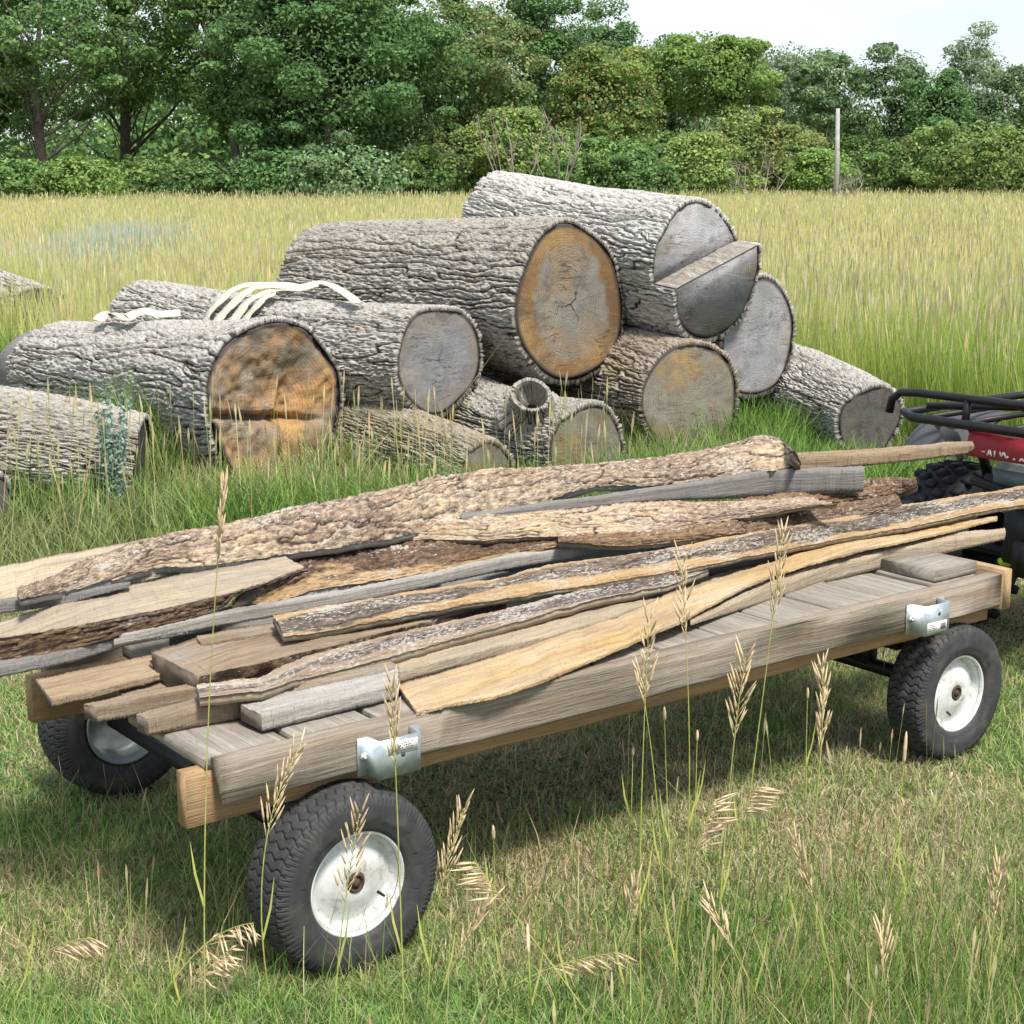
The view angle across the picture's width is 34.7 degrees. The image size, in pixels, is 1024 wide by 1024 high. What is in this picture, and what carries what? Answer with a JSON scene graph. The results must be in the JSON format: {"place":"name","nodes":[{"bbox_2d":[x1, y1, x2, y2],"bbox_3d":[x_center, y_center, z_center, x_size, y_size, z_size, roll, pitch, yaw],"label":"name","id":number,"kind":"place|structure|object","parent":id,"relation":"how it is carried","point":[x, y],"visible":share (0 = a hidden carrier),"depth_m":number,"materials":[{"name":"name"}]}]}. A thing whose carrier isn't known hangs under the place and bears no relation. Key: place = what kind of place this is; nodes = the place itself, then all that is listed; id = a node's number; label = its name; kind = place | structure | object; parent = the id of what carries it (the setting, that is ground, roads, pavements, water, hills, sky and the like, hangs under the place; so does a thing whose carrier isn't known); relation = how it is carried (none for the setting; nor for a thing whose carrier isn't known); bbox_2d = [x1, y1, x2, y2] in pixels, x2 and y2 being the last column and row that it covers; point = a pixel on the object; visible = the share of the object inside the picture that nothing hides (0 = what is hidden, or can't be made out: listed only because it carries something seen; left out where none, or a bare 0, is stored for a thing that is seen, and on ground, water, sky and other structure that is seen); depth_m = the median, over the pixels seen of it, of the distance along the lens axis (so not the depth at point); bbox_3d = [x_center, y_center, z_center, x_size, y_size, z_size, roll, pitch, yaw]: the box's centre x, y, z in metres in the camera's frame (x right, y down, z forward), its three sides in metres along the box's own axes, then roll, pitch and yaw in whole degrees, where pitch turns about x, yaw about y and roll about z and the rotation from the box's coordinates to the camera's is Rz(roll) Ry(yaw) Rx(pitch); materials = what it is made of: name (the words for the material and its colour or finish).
{"place":"outdoors","nodes":[
{"label":"outdoors","id":0,"kind":"place"},
{"bbox_2d":[0,333,998,621],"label":"rough grass","id":1,"kind":"structure","parent":0,"point":[274,495],"depth_m":7.72,"materials":[{"name":"green plant"}]},
{"bbox_2d":[0,186,1023,463],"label":"meadow grass","id":2,"kind":"structure","parent":0,"point":[910,366],"depth_m":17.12,"materials":[{"name":"plant"}]},
{"bbox_2d":[0,177,1023,1023],"bbox_3d":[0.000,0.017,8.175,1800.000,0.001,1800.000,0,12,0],"label":"ground","id":3,"kind":"structure","parent":0,"point":[694,709],"depth_m":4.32,"materials":[{"name":"green plant"}]},
{"bbox_2d":[0,2,54,145],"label":"oak tree","id":4,"kind":"object","parent":3,"relation":"on","point":[14,105],"visible":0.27,"depth_m":79.69,"materials":[{"name":"green plant"}]},
{"bbox_2d":[0,146,61,201],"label":"bush","id":5,"kind":"object","parent":3,"relation":"on","point":[17,177],"visible":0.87,"depth_m":71.42,"materials":[{"name":"green plant"}]},
{"bbox_2d":[0,269,69,335],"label":"log","id":6,"kind":"object","parent":3,"relation":"on","point":[14,276],"visible":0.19,"depth_m":14.61,"materials":[{"name":"grey wood"}]},
{"bbox_2d":[0,385,150,501],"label":"log","id":7,"kind":"object","parent":3,"relation":"on","point":[60,407],"visible":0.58,"depth_m":8.13,"materials":[{"name":"grey wood"}]},
{"bbox_2d":[31,150,126,201],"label":"bush","id":8,"kind":"object","parent":3,"relation":"on","point":[72,163],"visible":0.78,"depth_m":72.95,"materials":[{"name":"green plant"}]},
{"bbox_2d":[0,0,160,168],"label":"oak tree","id":9,"kind":"object","parent":3,"relation":"on","point":[109,47],"visible":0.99,"depth_m":76.61,"materials":[{"name":"green plant"}]},
{"bbox_2d":[93,391,132,506],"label":"sage plant","id":10,"kind":"object","parent":3,"relation":"on","point":[116,467],"visible":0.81,"depth_m":7.93,"materials":[{"name":"green plant"}]},
{"bbox_2d":[0,215,235,282],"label":"sagebrush patch","id":11,"kind":"object","parent":3,"relation":"on","point":[117,229],"visible":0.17,"depth_m":23.46,"materials":[{"name":"green plant"}]},
{"bbox_2d":[1,0,251,161],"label":"oak tree","id":12,"kind":"object","parent":3,"relation":"on","point":[124,128],"visible":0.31,"depth_m":82.95,"materials":[{"name":"green plant"}]},
{"bbox_2d":[101,153,215,197],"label":"bush","id":13,"kind":"object","parent":3,"relation":"on","point":[132,168],"visible":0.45,"depth_m":77.45,"materials":[{"name":"green plant"}]},
{"bbox_2d":[0,315,345,481],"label":"log","id":14,"kind":"object","parent":3,"relation":"on","point":[188,358],"visible":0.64,"depth_m":8.91,"materials":[{"name":"grey wood"}]},
{"bbox_2d":[147,158,250,198],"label":"bush","id":15,"kind":"object","parent":3,"relation":"on","point":[210,174],"visible":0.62,"depth_m":76.21,"materials":[{"name":"green plant"}]},
{"bbox_2d":[95,0,320,191],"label":"oak tree","id":16,"kind":"object","parent":3,"relation":"on","point":[195,16],"visible":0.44,"depth_m":78.91,"materials":[{"name":"green plant"}]},
{"bbox_2d":[190,465,227,1022],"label":"grass stalk","id":17,"kind":"object","parent":3,"relation":"on","point":[221,520],"depth_m":3.10,"materials":[{"name":"plant"}]},
{"bbox_2d":[261,728,305,1012],"bbox_3d":[-0.446,0.729,3.248,0.107,0.612,0.065,-4,13,-21],"label":"grass stalk","id":18,"kind":"object","parent":3,"relation":"on","point":[298,752],"depth_m":3.21,"materials":[{"name":"plant"}]},
{"bbox_2d":[219,145,352,201],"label":"bush","id":19,"kind":"object","parent":3,"relation":"on","point":[265,170],"visible":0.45,"depth_m":74.48,"materials":[{"name":"green plant"}]},
{"bbox_2d":[188,0,457,183],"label":"oak tree","id":20,"kind":"object","parent":3,"relation":"on","point":[388,106],"visible":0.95,"depth_m":75.61,"materials":[{"name":"green plant"}]},
{"bbox_2d":[275,129,412,201],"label":"bush","id":21,"kind":"object","parent":3,"relation":"on","point":[317,163],"visible":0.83,"depth_m":73.07,"materials":[{"name":"green plant"}]},
{"bbox_2d":[333,794,370,1017],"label":"grass stalk","id":22,"kind":"object","parent":3,"relation":"on","point":[358,861],"depth_m":3.19,"materials":[{"name":"plant"}]},
{"bbox_2d":[270,0,488,190],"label":"oak tree","id":23,"kind":"object","parent":3,"relation":"on","point":[446,68],"visible":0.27,"depth_m":80.66,"materials":[{"name":"green plant"}]},
{"bbox_2d":[382,663,404,1021],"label":"grass stalk","id":24,"kind":"object","parent":3,"relation":"on","point":[389,689],"depth_m":3.11,"materials":[{"name":"plant"}]},
{"bbox_2d":[347,144,461,199],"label":"bush","id":25,"kind":"object","parent":3,"relation":"on","point":[427,155],"visible":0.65,"depth_m":77.50,"materials":[{"name":"green plant"}]},
{"bbox_2d":[329,400,515,480],"bbox_3d":[-0.600,-0.385,8.997,0.512,0.467,1.475,-10,15,-39],"label":"log","id":26,"kind":"object","parent":3,"relation":"on","point":[465,439],"visible":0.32,"depth_m":8.66,"materials":[{"name":"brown wood"}]},
{"bbox_2d":[106,279,484,417],"bbox_3d":[-1.399,-0.983,9.907,2.716,0.728,0.790,11,16,43],"label":"log","id":27,"kind":"object","parent":26,"relation":"on","point":[384,342],"visible":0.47,"depth_m":9.05,"materials":[{"name":"grey wood"}]},
{"bbox_2d":[202,280,362,320],"bbox_3d":[-1.289,-1.204,9.510,1.265,0.274,0.306,8,14,34],"label":"webbing strap","id":28,"kind":"object","parent":27,"relation":"on","point":[261,297],"visible":0.89,"depth_m":9.62,"materials":[{"name":"white fabric"}]},
{"bbox_2d":[387,122,499,197],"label":"bush","id":29,"kind":"object","parent":3,"relation":"on","point":[441,147],"visible":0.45,"depth_m":80.44,"materials":[{"name":"green plant"}]},
{"bbox_2d":[417,788,474,1013],"bbox_3d":[-0.132,0.781,3.267,0.113,0.501,0.051,-1,12,-7],"label":"grass stalk","id":30,"kind":"object","parent":3,"relation":"on","point":[455,837],"depth_m":3.25,"materials":[{"name":"plant"}]},
{"bbox_2d":[361,0,551,192],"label":"oak tree","id":31,"kind":"object","parent":3,"relation":"on","point":[488,95],"visible":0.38,"depth_m":85.45,"materials":[{"name":"green plant"}]},
{"bbox_2d":[0,301,951,554],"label":"grass tufts","id":32,"kind":"object","parent":3,"relation":"on","point":[156,436],"visible":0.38,"depth_m":8.24,"materials":[{"name":"green plant"}]},
{"bbox_2d":[451,105,569,185],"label":"bush","id":33,"kind":"object","parent":3,"relation":"on","point":[519,118],"visible":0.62,"depth_m":80.44,"materials":[{"name":"green plant"}]},
{"bbox_2d":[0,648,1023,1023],"bbox_3d":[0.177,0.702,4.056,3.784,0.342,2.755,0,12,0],"label":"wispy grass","id":34,"kind":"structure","parent":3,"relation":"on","point":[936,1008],"depth_m":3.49,"materials":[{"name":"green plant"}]},
{"bbox_2d":[0,64,1023,195],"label":"distant wood","id":35,"kind":"object","parent":3,"relation":"on","point":[201,137],"visible":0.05,"depth_m":112.91,"materials":[{"name":"green plant"}]},
{"bbox_2d":[0,602,1023,1023],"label":"clover","id":36,"kind":"object","parent":3,"relation":"on","point":[506,820],"visible":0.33,"depth_m":4.28,"materials":[{"name":"green plant"}]},
{"bbox_2d":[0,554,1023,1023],"bbox_3d":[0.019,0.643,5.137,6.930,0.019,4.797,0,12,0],"label":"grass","id":37,"kind":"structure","parent":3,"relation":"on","point":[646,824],"depth_m":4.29,"materials":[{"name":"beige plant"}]},
{"bbox_2d":[25,551,1011,976],"bbox_3d":[0.291,0.444,4.746,3.279,0.572,1.384,-9,15,-37],"label":"flat cart","id":38,"kind":"object","parent":3,"relation":"on","point":[925,609],"visible":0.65,"depth_m":3.85,"materials":[{"name":"brown wood"}]},
{"bbox_2d":[117,681,167,695],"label":"sawn board","id":39,"kind":"object","parent":38,"relation":"on","point":[153,685],"visible":0.25,"depth_m":3.65,"materials":[{"name":"brown wood"}]},
{"bbox_2d":[35,655,160,706],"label":"sawn board","id":40,"kind":"object","parent":39,"relation":"on","point":[84,684],"visible":0.69,"depth_m":3.59,"materials":[{"name":"orange wood"}]},
{"bbox_2d":[0,624,215,676],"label":"sawn board","id":41,"kind":"object","parent":40,"relation":"on","point":[20,665],"visible":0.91,"depth_m":3.60,"materials":[{"name":"grey wood"}]},
{"bbox_2d":[0,556,307,659],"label":"sawn board","id":42,"kind":"object","parent":41,"relation":"on","point":[111,615],"visible":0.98,"depth_m":3.75,"materials":[{"name":"beige wood"}]},
{"bbox_2d":[0,582,129,613],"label":"sawn board","id":43,"kind":"object","parent":42,"relation":"on","point":[9,605],"visible":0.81,"depth_m":3.73,"materials":[{"name":"grey wood"}]},
{"bbox_2d":[83,678,244,722],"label":"sawn board","id":44,"kind":"object","parent":38,"relation":"on","point":[126,706],"visible":0.74,"depth_m":3.52,"materials":[{"name":"brown wood"}]},
{"bbox_2d":[136,661,398,735],"bbox_3d":[-0.524,0.404,3.584,0.622,0.052,0.064,-8,14,-34],"label":"sawn board","id":45,"kind":"object","parent":38,"relation":"on","point":[189,713],"visible":0.59,"depth_m":3.47,"materials":[{"name":"brown wood"}]},
{"bbox_2d":[240,668,398,730],"bbox_3d":[-0.395,0.406,3.573,0.410,0.045,0.090,-9,15,-38],"label":"sawn board","id":46,"kind":"object","parent":38,"relation":"on","point":[291,707],"visible":0.96,"depth_m":3.53,"materials":[{"name":"grey wood"}]},
{"bbox_2d":[149,603,505,691],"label":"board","id":47,"kind":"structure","parent":38,"relation":"on","point":[187,662],"depth_m":3.72,"materials":[{"name":"brown wood"}]},
{"bbox_2d":[197,623,278,645],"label":"sawn board","id":48,"kind":"object","parent":47,"relation":"on","point":[252,632],"visible":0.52,"depth_m":3.81,"materials":[{"name":"brown wood"}]},
{"bbox_2d":[111,547,585,645],"bbox_3d":[-0.356,0.197,4.141,1.446,0.045,0.064,-10,15,-39],"label":"sawn board","id":49,"kind":"object","parent":47,"relation":"on","point":[376,590],"visible":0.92,"depth_m":4.08,"materials":[{"name":"grey wood"}]},
{"bbox_2d":[169,546,677,645],"bbox_3d":[0.160,0.161,4.702,2.576,0.095,0.230,-9,14,-36],"label":"sawn board","id":50,"kind":"object","parent":38,"relation":"on","point":[592,553],"visible":0.08,"depth_m":4.47,"materials":[{"name":"grey wood"}]},
{"bbox_2d":[230,540,581,608],"bbox_3d":[-0.335,0.127,4.391,1.108,0.079,0.379,-8,14,-34],"label":"bark slab","id":51,"kind":"object","parent":50,"relation":"on","point":[351,569],"depth_m":4.30,"materials":[{"name":"brown wood"}]},
{"bbox_2d":[397,561,767,682],"bbox_3d":[0.139,0.288,4.165,0.126,0.043,1.743,11,16,44],"label":"sawn board","id":52,"kind":"object","parent":38,"relation":"on","point":[449,658],"visible":0.55,"depth_m":4.00,"materials":[{"name":"beige wood"}]},
{"bbox_2d":[196,569,708,705],"bbox_3d":[-0.053,0.280,4.013,1.698,0.052,0.123,-11,16,-43],"label":"bark slab","id":53,"kind":"object","parent":52,"relation":"on","point":[399,647],"depth_m":3.88,"materials":[{"name":"beige wood"}]},
{"bbox_2d":[398,516,996,715],"bbox_3d":[0.596,0.215,4.377,2.356,0.104,0.235,-11,16,-43],"label":"sawn board","id":54,"kind":"object","parent":38,"relation":"on","point":[532,665],"visible":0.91,"depth_m":3.98,"materials":[{"name":"brown wood"}]},
{"bbox_2d":[273,486,1023,641],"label":"bark slab","id":55,"kind":"structure","parent":54,"relation":"on","point":[524,585],"depth_m":4.39,"materials":[{"name":"beige wood"}]},
{"bbox_2d":[558,493,901,549],"bbox_3d":[0.668,0.036,4.779,1.274,0.059,0.170,-7,13,-29],"label":"bark slab","id":56,"kind":"object","parent":55,"relation":"on","point":[665,538],"depth_m":4.66,"materials":[{"name":"brown wood"}]},
{"bbox_2d":[404,496,836,543],"bbox_3d":[0.062,0.034,4.585,1.796,0.075,0.262,-4,12,-20],"label":"bark slab","id":57,"kind":"object","parent":56,"relation":"on","point":[553,524],"depth_m":4.62,"materials":[{"name":"brown wood"}]},
{"bbox_2d":[16,435,800,605],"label":"bark slab","id":58,"kind":"structure","parent":57,"relation":"on","point":[394,515],"depth_m":4.39,"materials":[{"name":"brown wood"}]},
{"bbox_2d":[0,541,180,598],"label":"sawn board","id":59,"kind":"object","parent":58,"relation":"on","point":[13,576],"visible":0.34,"depth_m":3.83,"materials":[{"name":"brown wood"}]},
{"bbox_2d":[797,441,973,468],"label":"wooden pole","id":60,"kind":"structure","parent":58,"relation":"on","point":[865,457],"depth_m":5.25,"materials":[{"name":"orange wood"}]},
{"bbox_2d":[731,477,917,502],"bbox_3d":[0.905,-0.051,5.074,0.750,0.086,0.247,-3,12,-15],"label":"bark slab","id":61,"kind":"object","parent":56,"relation":"on","point":[900,487],"depth_m":5.09,"materials":[{"name":"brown wood"}]},
{"bbox_2d":[461,465,863,519],"bbox_3d":[0.445,-0.054,4.844,1.340,0.094,0.149,-5,13,-23],"label":"sawn board","id":62,"kind":"object","parent":61,"relation":"on","point":[825,480],"visible":0.98,"depth_m":4.96,"materials":[{"name":"grey wood"}]},
{"bbox_2d":[689,528,1005,624],"bbox_3d":[0.937,0.169,4.663,1.384,0.087,0.176,-9,15,-38],"label":"sawn board","id":63,"kind":"object","parent":38,"relation":"on","point":[849,565],"visible":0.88,"depth_m":4.75,"materials":[{"name":"beige wood"}]},
{"bbox_2d":[449,861,589,1015],"bbox_3d":[0.025,0.859,3.240,0.301,0.360,0.060,0,12,0],"label":"grass stalk","id":64,"kind":"object","parent":3,"relation":"on","point":[474,882],"depth_m":3.22,"materials":[{"name":"plant"}]},
{"bbox_2d":[445,376,625,468],"bbox_3d":[0.034,-0.472,9.139,0.617,0.662,1.201,-8,14,-34],"label":"log","id":65,"kind":"object","parent":3,"relation":"on","point":[535,392],"visible":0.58,"depth_m":8.71,"materials":[{"name":"grey wood"}]},
{"bbox_2d":[474,0,628,171],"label":"ash tree","id":66,"kind":"object","parent":3,"relation":"on","point":[552,41],"visible":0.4,"depth_m":93.79,"materials":[{"name":"green plant"}]},
{"bbox_2d":[535,137,644,187],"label":"bush","id":67,"kind":"object","parent":3,"relation":"on","point":[600,164],"visible":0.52,"depth_m":77.50,"materials":[{"name":"green plant"}]},
{"bbox_2d":[541,39,667,143],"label":"maple tree","id":68,"kind":"object","parent":3,"relation":"on","point":[588,78],"visible":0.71,"depth_m":88.97,"materials":[{"name":"green plant"}]},
{"bbox_2d":[555,0,654,140],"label":"ash tree","id":69,"kind":"object","parent":3,"relation":"on","point":[626,33],"visible":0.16,"depth_m":100.89,"materials":[{"name":"green plant"}]},
{"bbox_2d":[554,124,659,188],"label":"bush","id":70,"kind":"object","parent":3,"relation":"on","point":[607,146],"visible":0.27,"depth_m":80.76,"materials":[{"name":"green plant"}]},
{"bbox_2d":[481,325,739,451],"bbox_3d":[0.365,-0.883,10.711,0.782,0.808,2.618,-7,14,-30],"label":"log","id":71,"kind":"object","parent":3,"relation":"on","point":[656,374],"visible":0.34,"depth_m":9.63,"materials":[{"name":"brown wood"}]},
{"bbox_2d":[275,216,625,385],"bbox_3d":[-0.431,-1.357,10.157,2.126,0.972,1.044,11,16,41],"label":"log","id":72,"kind":"object","parent":71,"relation":"on","point":[542,297],"visible":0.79,"depth_m":9.55,"materials":[{"name":"grey wood"}]},
{"bbox_2d":[461,170,762,342],"bbox_3d":[0.566,-1.651,10.401,0.793,1.014,2.030,-10,15,-39],"label":"log","id":73,"kind":"object","parent":71,"relation":"on","point":[690,266],"visible":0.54,"depth_m":9.78,"materials":[{"name":"grey wood"}]},
{"bbox_2d":[623,273,796,399],"bbox_3d":[0.775,-1.257,11.021,0.734,0.800,2.293,-10,16,-41],"label":"log","id":74,"kind":"object","parent":71,"relation":"on","point":[757,343],"visible":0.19,"depth_m":10.23,"materials":[{"name":"grey wood"}]},
{"bbox_2d":[589,152,682,194],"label":"bush","id":75,"kind":"object","parent":3,"relation":"on","point":[667,176],"visible":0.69,"depth_m":77.58,"materials":[{"name":"green plant"}]},
{"bbox_2d":[634,597,658,1005],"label":"grass stalk","id":76,"kind":"object","parent":3,"relation":"on","point":[650,679],"depth_m":3.17,"materials":[{"name":"plant"}]},
{"bbox_2d":[672,539,700,931],"bbox_3d":[0.373,0.504,3.600,0.067,0.908,0.056,-10,16,-41],"label":"grass stalk","id":77,"kind":"object","parent":3,"relation":"on","point":[681,571],"depth_m":3.54,"materials":[{"name":"plant"}]},
{"bbox_2d":[653,131,746,200],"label":"bush","id":78,"kind":"object","parent":3,"relation":"on","point":[699,145],"visible":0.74,"depth_m":80.64,"materials":[{"name":"green plant"}]},
{"bbox_2d":[664,792,737,1009],"bbox_3d":[0.378,0.791,3.284,0.145,0.475,0.065,0,12,0],"label":"grass stalk","id":79,"kind":"object","parent":3,"relation":"on","point":[714,830],"depth_m":3.25,"materials":[{"name":"plant"}]},
{"bbox_2d":[618,30,786,182],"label":"maple tree","id":80,"kind":"object","parent":3,"relation":"on","point":[720,68],"visible":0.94,"depth_m":91.63,"materials":[{"name":"green plant"}]},
{"bbox_2d":[713,636,755,1001],"bbox_3d":[0.447,0.631,3.299,0.070,0.782,0.059,0,12,0],"label":"grass stalk","id":81,"kind":"object","parent":3,"relation":"on","point":[747,665],"depth_m":3.25,"materials":[{"name":"plant"}]},
{"bbox_2d":[676,104,811,193],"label":"bush","id":82,"kind":"object","parent":3,"relation":"on","point":[727,129],"visible":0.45,"depth_m":86.39,"materials":[{"name":"green plant"}]},
{"bbox_2d":[730,518,792,936],"bbox_3d":[0.534,0.485,3.533,0.108,0.973,0.047,0,12,0],"label":"grass stalk","id":83,"kind":"object","parent":3,"relation":"on","point":[779,581],"depth_m":3.46,"materials":[{"name":"plant"}]},
{"bbox_2d":[739,119,833,192],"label":"bush","id":84,"kind":"object","parent":3,"relation":"on","point":[815,141],"visible":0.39,"depth_m":86.93,"materials":[{"name":"green plant"}]},
{"bbox_2d":[744,41,833,158],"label":"aspen tree","id":85,"kind":"object","parent":3,"relation":"on","point":[783,63],"visible":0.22,"depth_m":107.81,"materials":[{"name":"green plant"}]},
{"bbox_2d":[786,650,831,997],"bbox_3d":[0.596,0.645,3.257,0.076,0.773,0.054,-4,12,-19],"label":"grass stalk","id":86,"kind":"object","parent":3,"relation":"on","point":[823,700],"depth_m":3.21,"materials":[{"name":"plant"}]},
{"bbox_2d":[780,144,860,198],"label":"bush","id":87,"kind":"object","parent":3,"relation":"on","point":[808,175],"visible":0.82,"depth_m":84.00,"materials":[{"name":"green plant"}]},
{"bbox_2d":[737,344,904,449],"bbox_3d":[1.863,-0.777,10.621,0.642,0.609,1.763,-4,12,-17],"label":"log","id":88,"kind":"object","parent":3,"relation":"on","point":[856,404],"visible":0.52,"depth_m":9.91,"materials":[{"name":"grey wood"}]},
{"bbox_2d":[781,47,869,143],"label":"birch tree","id":89,"kind":"object","parent":3,"relation":"on","point":[826,100],"visible":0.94,"depth_m":101.42,"materials":[{"name":"green plant"}]},
{"bbox_2d":[812,135,926,195],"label":"bush","id":90,"kind":"object","parent":3,"relation":"on","point":[852,143],"visible":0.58,"depth_m":86.71,"materials":[{"name":"green plant"}]},
{"bbox_2d":[840,42,933,172],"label":"ash tree","id":91,"kind":"object","parent":3,"relation":"on","point":[893,121],"visible":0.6,"depth_m":107.72,"materials":[{"name":"green plant"}]},
{"bbox_2d":[897,67,989,175],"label":"ash tree","id":92,"kind":"object","parent":3,"relation":"on","point":[945,103],"visible":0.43,"depth_m":101.92,"materials":[{"name":"green plant"}]},
{"bbox_2d":[885,388,1023,626],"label":"quad bike","id":93,"kind":"object","parent":3,"relation":"on","point":[975,419],"visible":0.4,"depth_m":5.78,"materials":[{"name":"black metal"}]},
{"bbox_2d":[896,119,1020,195],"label":"bush","id":94,"kind":"object","parent":3,"relation":"on","point":[937,135],"visible":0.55,"depth_m":85.47,"materials":[{"name":"green plant"}]},
{"bbox_2d":[910,120,1023,197],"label":"bush","id":95,"kind":"object","parent":3,"relation":"on","point":[1009,132],"visible":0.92,"depth_m":84.01,"materials":[{"name":"green plant"}]},
{"bbox_2d":[925,21,1012,127],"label":"aspen tree","id":96,"kind":"object","parent":3,"relation":"on","point":[973,55],"visible":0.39,"depth_m":113.70,"materials":[{"name":"green plant"}]},
{"bbox_2d":[955,63,1023,192],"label":"ash tree","id":97,"kind":"object","parent":3,"relation":"on","point":[1006,82],"visible":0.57,"depth_m":108.06,"materials":[{"name":"green plant"}]},
{"bbox_2d":[0,0,1023,164],"label":"sky","id":98,"kind":"structure","parent":0,"point":[923,27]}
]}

